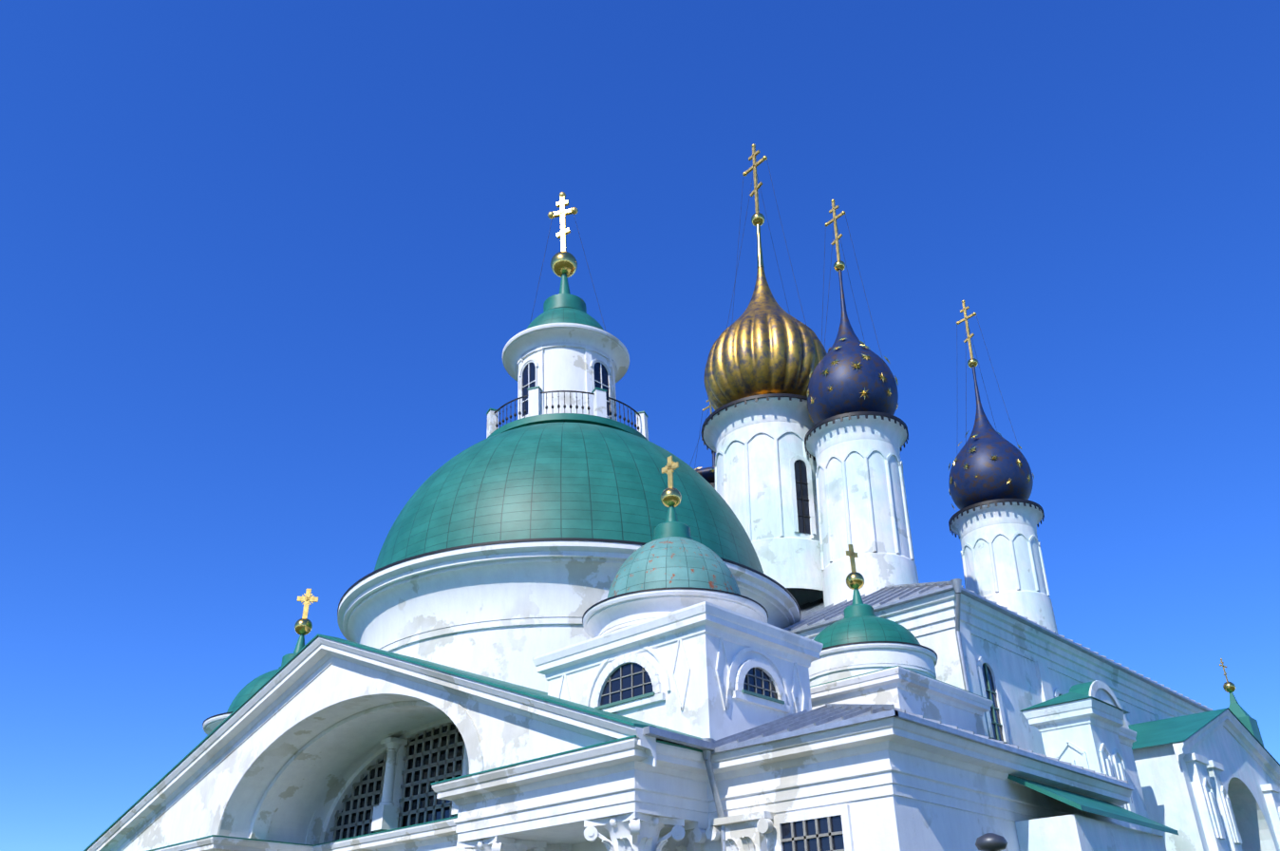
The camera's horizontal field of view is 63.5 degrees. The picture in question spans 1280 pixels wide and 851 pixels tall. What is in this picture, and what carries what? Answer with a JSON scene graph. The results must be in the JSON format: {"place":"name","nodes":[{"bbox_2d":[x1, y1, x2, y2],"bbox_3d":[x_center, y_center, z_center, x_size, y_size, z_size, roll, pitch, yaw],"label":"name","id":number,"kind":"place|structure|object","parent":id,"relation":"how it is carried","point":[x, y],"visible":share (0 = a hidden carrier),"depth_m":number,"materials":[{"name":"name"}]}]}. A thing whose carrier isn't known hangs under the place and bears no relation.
{"place":"outdoors","nodes":[
{"label":"outdoors","id":0,"kind":"place"},
{"bbox_2d":[0,0,1279,850],"label":"sky","id":1,"kind":"structure","parent":0,"point":[268,268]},
{"label":"ground","id":2,"kind":"structure","parent":0,"visible":0},
{"bbox_2d":[83,633,1134,850],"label":"church facade","id":3,"kind":"structure","parent":2,"relation":"on","point":[317,742],"depth_m":22.49,"materials":[{"name":"paint"}]},
{"bbox_2d":[202,588,318,839],"bbox_3d":[-12.444,10.093,36.832,5.626,8.996,5.626,-26,-38,37],"label":"cupola","id":4,"kind":"object","parent":3,"relation":"on","point":[303,626],"visible":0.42,"depth_m":36.13,"materials":[{"name":"paint"}]},
{"bbox_2d":[337,191,800,692],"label":"dome","id":5,"kind":"structure","parent":3,"relation":"on","point":[508,551],"depth_m":33.84,"materials":[{"name":"paint"}]},
{"bbox_2d":[582,455,768,638],"bbox_3d":[0.879,3.405,27.732,4.812,5.789,4.812,-26,-38,37],"label":"cupola","id":6,"kind":"object","parent":3,"relation":"on","point":[672,565],"visible":0.69,"depth_m":25.79,"materials":[{"name":"paint"}]},
{"bbox_2d":[532,601,823,748],"bbox_3d":[0.939,7.711,25.305,5.927,4.504,4.503,-26,-38,37],"label":"dome base","id":7,"kind":"object","parent":3,"relation":"on","point":[707,669],"visible":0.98,"depth_m":23.99,"materials":[{"name":"white paint"}]},
{"bbox_2d":[808,544,937,686],"bbox_3d":[6.458,6.791,29.681,4.046,7.269,4.046,-26,-38,37],"label":"cupola","id":8,"kind":"object","parent":3,"relation":"on","point":[859,637],"visible":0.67,"depth_m":28.40,"materials":[{"name":"paint"}]},
{"bbox_2d":[809,665,993,735],"bbox_3d":[6.499,9.730,28.025,4.932,4.521,4.932,-26,-38,37],"label":"pedestal","id":9,"kind":"object","parent":3,"relation":"on","point":[911,691],"visible":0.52,"depth_m":27.06,"materials":[{"name":"white paint"}]},
{"bbox_2d":[456,810,775,850],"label":"portico columns","id":10,"kind":"structure","parent":2,"relation":"on","point":[634,831],"depth_m":20.04,"materials":[{"name":"paint"}]},
{"bbox_2d":[975,832,1007,850],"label":"street lamp","id":11,"kind":"object","parent":2,"relation":"on","point":[989,841],"visible":1,"depth_m":15.57,"materials":[{"name":"grey metal"}]},
{"bbox_2d":[783,578,1212,754],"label":"church building","id":12,"kind":"structure","parent":2,"relation":"on","point":[1010,665],"depth_m":32.73,"materials":[{"name":"paint"}]},
{"bbox_2d":[689,399,715,489],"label":"tower","id":13,"kind":"structure","parent":12,"relation":"on","point":[706,474],"depth_m":53.52,"materials":[{"name":"paint"}]},
{"bbox_2d":[701,143,827,605],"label":"tower","id":14,"kind":"structure","parent":12,"relation":"on","point":[763,359],"depth_m":46.02,"materials":[{"name":"paint"}]},
{"bbox_2d":[804,199,919,606],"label":"tower","id":15,"kind":"structure","parent":12,"relation":"on","point":[856,437],"depth_m":42.14,"materials":[{"name":"paint"}]},
{"bbox_2d":[948,300,1058,634],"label":"tower","id":16,"kind":"structure","parent":12,"relation":"on","point":[996,518],"depth_m":48.47,"materials":[{"name":"paint"}]},
{"bbox_2d":[1007,658,1279,850],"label":"porch","id":17,"kind":"object","parent":2,"relation":"on","point":[1207,781],"visible":1,"depth_m":29.50,"materials":[{"name":"paint"}]}
]}

